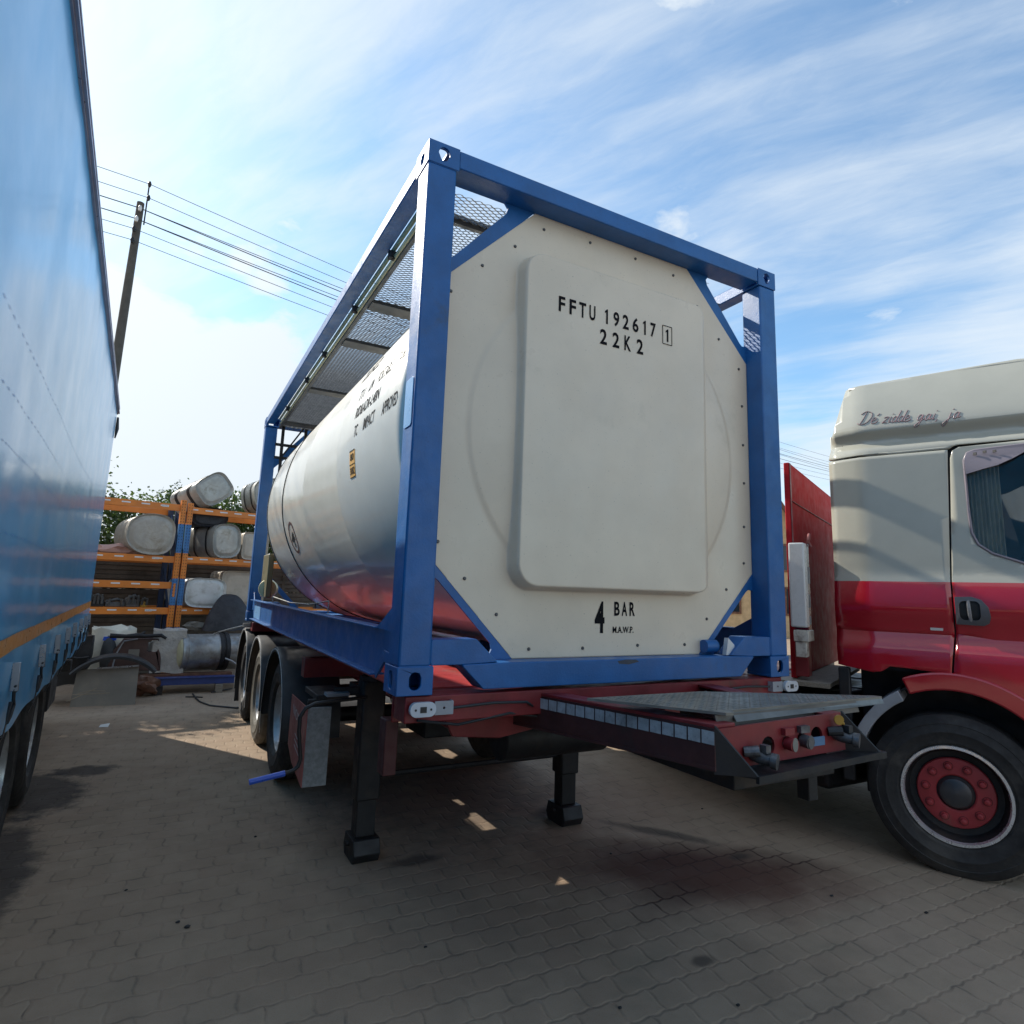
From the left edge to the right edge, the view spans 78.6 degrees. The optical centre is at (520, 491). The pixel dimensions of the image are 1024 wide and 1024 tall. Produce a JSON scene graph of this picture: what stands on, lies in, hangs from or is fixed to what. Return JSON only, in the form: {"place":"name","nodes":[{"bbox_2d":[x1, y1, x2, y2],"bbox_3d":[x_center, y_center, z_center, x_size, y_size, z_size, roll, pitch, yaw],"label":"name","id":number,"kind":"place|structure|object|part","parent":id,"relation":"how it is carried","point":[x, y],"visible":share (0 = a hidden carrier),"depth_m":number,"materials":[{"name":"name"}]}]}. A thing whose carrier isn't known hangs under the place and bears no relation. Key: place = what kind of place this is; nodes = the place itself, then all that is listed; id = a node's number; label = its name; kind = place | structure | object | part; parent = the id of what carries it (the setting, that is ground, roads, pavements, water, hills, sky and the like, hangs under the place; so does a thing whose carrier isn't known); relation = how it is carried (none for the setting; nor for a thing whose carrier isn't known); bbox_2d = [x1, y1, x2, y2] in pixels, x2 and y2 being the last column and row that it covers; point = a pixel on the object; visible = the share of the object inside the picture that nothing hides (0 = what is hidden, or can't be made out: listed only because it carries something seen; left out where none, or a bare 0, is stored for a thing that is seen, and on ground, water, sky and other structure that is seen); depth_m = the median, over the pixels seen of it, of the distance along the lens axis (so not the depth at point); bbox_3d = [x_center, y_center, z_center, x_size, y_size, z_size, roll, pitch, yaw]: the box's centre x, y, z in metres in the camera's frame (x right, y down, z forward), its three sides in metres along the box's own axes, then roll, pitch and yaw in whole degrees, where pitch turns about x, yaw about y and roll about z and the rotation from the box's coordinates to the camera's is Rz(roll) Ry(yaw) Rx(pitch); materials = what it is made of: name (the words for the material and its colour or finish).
{"place":"outdoors","nodes":[
{"label":"outdoors","id":0,"kind":"place"},
{"bbox_2d":[0,588,1023,1023],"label":"ground","id":1,"kind":"structure","parent":0,"point":[646,890],"depth_m":3.41,"materials":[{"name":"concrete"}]},
{"bbox_2d":[0,0,119,835],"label":"curtain trailer","id":2,"kind":"object","parent":1,"relation":"on","point":[59,404],"visible":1,"depth_m":2.95,"materials":[{"name":"blue fabric"}]},
{"bbox_2d":[56,656,89,686],"bbox_3d":[-6.165,2.414,8.441,0.558,0.384,0.453,7,-11,-28],"label":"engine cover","id":3,"kind":"object","parent":1,"relation":"on","point":[65,678],"visible":0.3,"depth_m":8.32,"materials":[{"name":"black plastic"}]},
{"bbox_2d":[72,634,94,658],"bbox_3d":[-6.234,2.225,8.897,0.252,0.355,0.315,7,-11,-28],"label":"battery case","id":4,"kind":"object","parent":1,"relation":"on","point":[87,648],"visible":0.39,"depth_m":8.80,"materials":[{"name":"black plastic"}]},
{"bbox_2d":[70,665,138,706],"bbox_3d":[-5.539,2.591,8.355,0.732,0.510,0.121,6,-10,-25],"label":"leaning board","id":5,"kind":"object","parent":1,"relation":"on","point":[119,683],"visible":0.96,"depth_m":8.35,"materials":[{"name":"metal"}]},
{"bbox_2d":[69,653,156,675],"bbox_3d":[-5.551,2.364,8.565,0.996,0.255,0.360,7,-11,-30],"label":"spare mudguard","id":6,"kind":"object","parent":5,"relation":"on","point":[136,659],"visible":1,"depth_m":8.48,"materials":[{"name":"black plastic"}]},
{"bbox_2d":[99,456,122,539],"bbox_3d":[-9.218,0.859,12.085,2.753,4.902,2.409,7,-11,-28],"label":"leafy tree","id":7,"kind":"object","parent":1,"relation":"on","point":[110,472],"depth_m":12.73,"materials":[{"name":"green plant"}]},
{"bbox_2d":[88,624,136,668],"bbox_3d":[-6.205,2.442,9.523,0.620,0.828,0.447,7,-11,-28],"label":"white sack","id":8,"kind":"object","parent":1,"relation":"on","point":[100,633],"visible":0.27,"depth_m":9.33,"materials":[{"name":"white plastic"}]},
{"bbox_2d":[114,181,151,380],"bbox_3d":[-9.629,-2.069,14.705,0.503,11.491,0.299,1,-9,5],"label":"utility pole","id":9,"kind":"object","parent":1,"relation":"on","point":[119,339],"visible":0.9,"depth_m":15.18,"materials":[{"name":"weathered wood"},{"name":"black steel"},{"name":"ceramic"}]},
{"bbox_2d":[97,166,828,456],"bbox_3d":[-3.281,-6.366,20.767,76.001,0.842,0.016,10,-12,-41],"label":"overhead wire","id":10,"kind":"object","parent":9,"relation":"attached to","point":[267,236],"visible":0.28,"depth_m":16.89,"materials":[{"name":"black metal"}]},
{"bbox_2d":[98,181,827,461],"bbox_3d":[-3.279,-5.999,20.716,76.001,0.842,0.016,10,-12,-41],"label":"overhead wire","id":11,"kind":"object","parent":9,"relation":"attached to","point":[270,250],"visible":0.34,"depth_m":16.80,"materials":[{"name":"black metal"}]},
{"bbox_2d":[101,207,825,470],"bbox_3d":[-3.461,-5.397,20.526,76.002,0.852,0.026,10,-12,-41],"label":"overhead wire","id":12,"kind":"object","parent":9,"relation":"attached to","point":[274,272],"visible":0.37,"depth_m":16.94,"materials":[{"name":"black metal"}]},
{"bbox_2d":[100,195,827,466],"bbox_3d":[-3.414,-5.689,20.595,76.002,0.852,0.026,10,-12,-41],"label":"overhead wire","id":13,"kind":"object","parent":9,"relation":"attached to","point":[276,262],"visible":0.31,"depth_m":16.96,"materials":[{"name":"black metal"}]},
{"bbox_2d":[102,219,825,474],"bbox_3d":[-3.490,-5.134,20.472,76.001,0.842,0.016,10,-12,-41],"label":"overhead wire","id":14,"kind":"object","parent":9,"relation":"attached to","point":[254,276],"visible":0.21,"depth_m":16.62,"materials":[{"name":"black metal"}]},
{"bbox_2d":[103,231,827,479],"bbox_3d":[-3.502,-4.838,20.422,76.001,0.842,0.016,10,-12,-41],"label":"overhead wire","id":15,"kind":"object","parent":9,"relation":"attached to","point":[247,284],"visible":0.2,"depth_m":16.62,"materials":[{"name":"black metal"}]},
{"bbox_2d":[99,482,189,588],"bbox_3d":[-7.699,1.641,12.517,2.654,3.595,2.505,1,-9,8],"label":"leafy tree","id":16,"kind":"object","parent":1,"relation":"on","point":[115,519],"visible":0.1,"depth_m":12.28,"materials":[{"name":"green plant"}]},
{"bbox_2d":[136,675,160,695],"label":"rust clamps","id":17,"kind":"object","parent":1,"relation":"on","point":[146,684],"visible":0.71,"depth_m":9.01,"materials":[{"name":"metal"}]},
{"bbox_2d":[154,686,162,695],"bbox_3d":[-5.357,2.937,9.255,0.100,0.128,0.250,7,-11,-28],"label":"wood block","id":18,"kind":"object","parent":1,"relation":"on","point":[159,689],"depth_m":9.15,"materials":[{"name":"black wood"}]},
{"bbox_2d":[155,675,234,685],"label":"blue beam","id":19,"kind":"structure","parent":18,"relation":"on","point":[192,680],"depth_m":9.45,"materials":[{"name":"blue metal"}]},
{"bbox_2d":[138,671,231,676],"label":"rusty beam","id":20,"kind":"structure","parent":19,"relation":"on","point":[191,673],"depth_m":9.54,"materials":[{"name":"metal"}]},
{"bbox_2d":[107,638,160,670],"bbox_3d":[-5.732,2.431,9.309,0.687,0.480,0.120,7,-11,-28],"label":"door trim","id":21,"kind":"structure","parent":20,"relation":"on","point":[136,646],"depth_m":9.29,"materials":[{"name":"grey paint"}]},
{"bbox_2d":[99,636,115,666],"bbox_3d":[-6.069,2.402,9.194,0.204,0.548,0.244,7,-11,-28],"label":"dark cushion","id":22,"kind":"object","parent":21,"relation":"on","point":[109,646],"visible":0.59,"depth_m":9.12,"materials":[{"name":"fabric"}]},
{"bbox_2d":[110,631,166,639],"bbox_3d":[-5.662,2.140,9.282,0.734,0.123,0.132,7,-11,-31],"label":"drive shaft","id":23,"kind":"object","parent":21,"relation":"on","point":[136,635],"visible":1,"depth_m":9.23,"materials":[{"name":"black metal"}]},
{"bbox_2d":[148,640,152,650],"bbox_3d":[-5.596,2.400,9.508,0.167,0.280,0.150,1,-9,6],"label":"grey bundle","id":24,"kind":"object","parent":21,"relation":"attached to","point":[150,645],"visible":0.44,"depth_m":9.45,"materials":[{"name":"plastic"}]},
{"bbox_2d":[149,628,186,673],"bbox_3d":[-5.416,2.448,9.624,0.486,0.690,0.336,7,-11,-28],"label":"plastic bag","id":25,"kind":"object","parent":20,"relation":"on","point":[167,647],"visible":0.68,"depth_m":9.49,"materials":[{"name":"white plastic"}]},
{"bbox_2d":[176,632,240,670],"bbox_3d":[-4.778,2.563,9.999,1.350,0.600,0.783,10,-12,-40],"label":"cylindrical tank","id":26,"kind":"object","parent":20,"relation":"on","point":[216,652],"visible":0.73,"depth_m":9.75,"materials":[{"name":"metal"}]},
{"bbox_2d":[214,625,242,634],"bbox_3d":[-4.495,2.138,9.666,0.624,0.197,0.067,-1,-10,18],"label":"bent pipe","id":27,"kind":"object","parent":26,"relation":"on","point":[228,629],"visible":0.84,"depth_m":9.65,"materials":[{"name":"metal"}]},
{"bbox_2d":[156,478,253,555],"bbox_3d":[-6.735,1.649,12.999,2.207,3.794,2.717,-5,-11,35],"label":"leafy tree","id":28,"kind":"object","parent":1,"relation":"on","point":[226,504],"visible":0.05,"depth_m":13.21,"materials":[{"name":"green plant"}]},
{"bbox_2d":[87,561,324,672],"bbox_3d":[-4.973,2.587,13.009,20.421,2.050,0.149,10,-12,-39],"label":"concrete fence","id":29,"kind":"object","parent":1,"relation":"on","point":[120,571],"visible":0.05,"depth_m":11.43,"materials":[{"name":"grey concrete"}]},
{"bbox_2d":[89,497,326,672],"bbox_3d":[-6.092,1.711,10.901,5.740,3.030,1.078,10,-12,-39],"label":"pallet rack","id":30,"kind":"object","parent":1,"relation":"on","point":[170,610],"visible":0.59,"depth_m":10.61,"materials":[{"name":"orange metal"}]},
{"bbox_2d":[90,593,103,606],"bbox_3d":[-6.731,1.713,9.891,0.228,0.212,0.387,10,-12,-39],"label":"machine part","id":31,"kind":"object","parent":30,"relation":"on","point":[97,602],"visible":0.75,"depth_m":9.78,"materials":[{"name":"black metal"}]},
{"bbox_2d":[104,598,124,606],"bbox_3d":[-6.535,1.778,10.050,0.262,0.146,0.387,10,-12,-39],"label":"machine part","id":32,"kind":"object","parent":30,"relation":"on","point":[110,603],"visible":0.88,"depth_m":9.95,"materials":[{"name":"grey metal"}]},
{"bbox_2d":[98,543,137,553],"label":"pink sacks","id":33,"kind":"object","parent":30,"relation":"on","point":[115,548],"visible":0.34,"depth_m":10.23,"materials":[{"name":"pink plastic"}]},
{"bbox_2d":[123,594,139,606],"bbox_3d":[-6.350,1.776,10.209,0.211,0.212,0.387,10,-12,-39],"label":"machine part","id":34,"kind":"object","parent":30,"relation":"on","point":[128,602],"visible":0.89,"depth_m":10.09,"materials":[{"name":"grey metal"}]},
{"bbox_2d":[139,597,147,606],"bbox_3d":[-6.227,1.821,10.308,0.126,0.164,0.390,9,-12,-37],"label":"machine part","id":35,"kind":"object","parent":30,"relation":"on","point":[143,603],"visible":0.88,"depth_m":10.19,"materials":[{"name":"yellow paint"}]},
{"bbox_2d":[114,513,175,554],"bbox_3d":[-6.424,0.751,10.674,0.699,0.680,1.029,10,-12,-42],"label":"fuel tank","id":36,"kind":"object","parent":30,"relation":"on","point":[149,534],"visible":0.94,"depth_m":10.33,"materials":[{"name":"silver metal"}]},
{"bbox_2d":[182,621,203,631],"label":"crumpled parts","id":37,"kind":"object","parent":30,"relation":"on","point":[191,626],"visible":0.73,"depth_m":10.55,"materials":[{"name":"grey metal"}]},
{"bbox_2d":[164,577,225,607],"bbox_3d":[-5.775,1.792,11.087,1.084,0.505,0.638,-7,-13,42],"label":"fuel tank","id":38,"kind":"object","parent":30,"relation":"on","point":[204,592],"visible":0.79,"depth_m":10.74,"materials":[{"name":"silver metal"}]},
{"bbox_2d":[170,472,233,516],"bbox_3d":[-5.656,0.056,11.108,0.904,0.803,0.500,10,-12,-39],"label":"fuel tank","id":39,"kind":"object","parent":30,"relation":"on","point":[211,490],"visible":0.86,"depth_m":10.97,"materials":[{"name":"silver metal"}]},
{"bbox_2d":[188,524,240,557],"bbox_3d":[-5.554,0.912,11.330,1.024,0.612,0.471,-5,-12,37],"label":"fuel tank","id":40,"kind":"object","parent":30,"relation":"on","point":[220,541],"visible":0.92,"depth_m":11.09,"materials":[{"name":"silver metal"}]},
{"bbox_2d":[184,507,227,527],"bbox_3d":[-5.719,0.487,11.313,0.620,0.342,0.700,10,-12,-39],"label":"black plastic mudguard","id":41,"kind":"object","parent":40,"relation":"on","point":[199,521],"visible":0.65,"depth_m":11.06,"materials":[{"name":"black plastic"}]},
{"bbox_2d":[201,594,250,630],"bbox_3d":[-5.018,2.087,10.768,0.817,0.626,0.609,7,-11,-28],"label":"black cover","id":42,"kind":"object","parent":30,"relation":"on","point":[227,611],"visible":0.91,"depth_m":10.56,"materials":[{"name":"black plastic"}]},
{"bbox_2d":[210,571,263,605],"bbox_3d":[-5.330,1.824,11.728,0.760,0.640,0.800,10,-12,-39],"label":"fuel tank","id":43,"kind":"object","parent":30,"relation":"on","point":[237,583],"visible":0.35,"depth_m":11.40,"materials":[{"name":"metal"}]},
{"bbox_2d":[229,532,268,559],"bbox_3d":[-5.074,1.040,11.657,0.466,0.506,0.800,10,-12,-39],"label":"fuel tank","id":44,"kind":"object","parent":30,"relation":"on","point":[246,548],"visible":0.37,"depth_m":11.29,"materials":[{"name":"silver metal"}]},
{"bbox_2d":[241,478,274,512],"bbox_3d":[-4.891,0.109,11.940,0.653,0.653,0.800,10,-12,-39],"label":"fuel tank","id":45,"kind":"object","parent":30,"relation":"on","point":[249,495],"visible":0.31,"depth_m":11.71,"materials":[{"name":"silver metal"}]},
{"bbox_2d":[185,693,238,708],"bbox_3d":[-4.234,2.937,8.710,1.711,0.022,0.434,-3,-11,29],"label":"rubber hose","id":46,"kind":"object","parent":1,"relation":"on","point":[196,698],"visible":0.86,"depth_m":8.50,"materials":[{"name":"black rubber"}]},
{"bbox_2d":[214,683,222,692],"bbox_3d":[-4.658,3.021,9.634,0.100,0.128,0.250,7,-11,-28],"label":"wood block","id":47,"kind":"object","parent":1,"relation":"on","point":[218,688],"depth_m":9.53,"materials":[{"name":"grey wood"}]},
{"bbox_2d":[223,487,275,560],"bbox_3d":[-5.772,1.783,13.758,2.592,3.833,2.285,7,-11,-28],"label":"leafy tree","id":48,"kind":"object","parent":1,"relation":"on","point":[235,501],"visible":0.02,"depth_m":13.69,"materials":[{"name":"green plant"}]},
{"bbox_2d":[234,622,886,864],"bbox_3d":[-1.058,1.912,5.574,2.832,1.236,7.948,7,-11,-28],"label":"container chassis","id":49,"kind":"object","parent":1,"relation":"on","point":[290,695],"visible":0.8,"depth_m":2.97,"materials":[{"name":"red metal"}]},
{"bbox_2d":[245,138,788,696],"bbox_3d":[-0.881,0.084,6.000,2.439,2.591,6.058,7,-11,-28],"label":"tank container","id":50,"kind":"object","parent":49,"relation":"on","point":[543,430],"visible":1,"depth_m":3.41,"materials":[{"name":"white metal"}]},
{"bbox_2d":[680,358,1023,880],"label":"truck","id":51,"kind":"object","parent":1,"relation":"on","point":[905,553],"visible":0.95,"depth_m":4.16,"materials":[{"name":"red and cream painted metal"},{"name":"rubber"},{"name":"black plastic"}]},
{"bbox_3d":[3.330,0.659,3.736,1.289,2.007,0.173,-3,-11,29],"label":"door","id":52,"kind":"part","parent":51,"relation":"part of","materials":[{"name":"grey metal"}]},
{"bbox_2d":[81,0,1023,544],"label":"sky","id":53,"kind":"structure","parent":0,"point":[865,156],"materials":[{"name":"blue"}]},
{"bbox_2d":[723,502,789,637],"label":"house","id":54,"kind":"structure","parent":0,"point":[740,614],"depth_m":29.46,"materials":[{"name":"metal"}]},
{"bbox_2d":[732,600,741,613],"bbox_3d":[9.933,5.163,29.811,1.100,1.300,0.100,-2,-10,21],"label":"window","id":55,"kind":"structure","parent":54,"relation":"in","point":[737,610],"depth_m":29.57,"materials":[{"name":"glass"}]},
{"bbox_2d":[783,544,786,571],"bbox_3d":[12.422,3.115,29.201,1.100,1.300,0.100,-2,-10,21],"label":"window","id":56,"kind":"structure","parent":54,"relation":"in","point":[784,545],"depth_m":29.23,"materials":[{"name":"glass"}]},
{"bbox_2d":[785,587,788,615],"bbox_3d":[12.732,5.076,28.737,1.100,1.300,0.100,-2,-10,21],"label":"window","id":57,"kind":"structure","parent":54,"relation":"in","point":[786,588],"depth_m":28.87,"materials":[{"name":"glass"}]}
]}

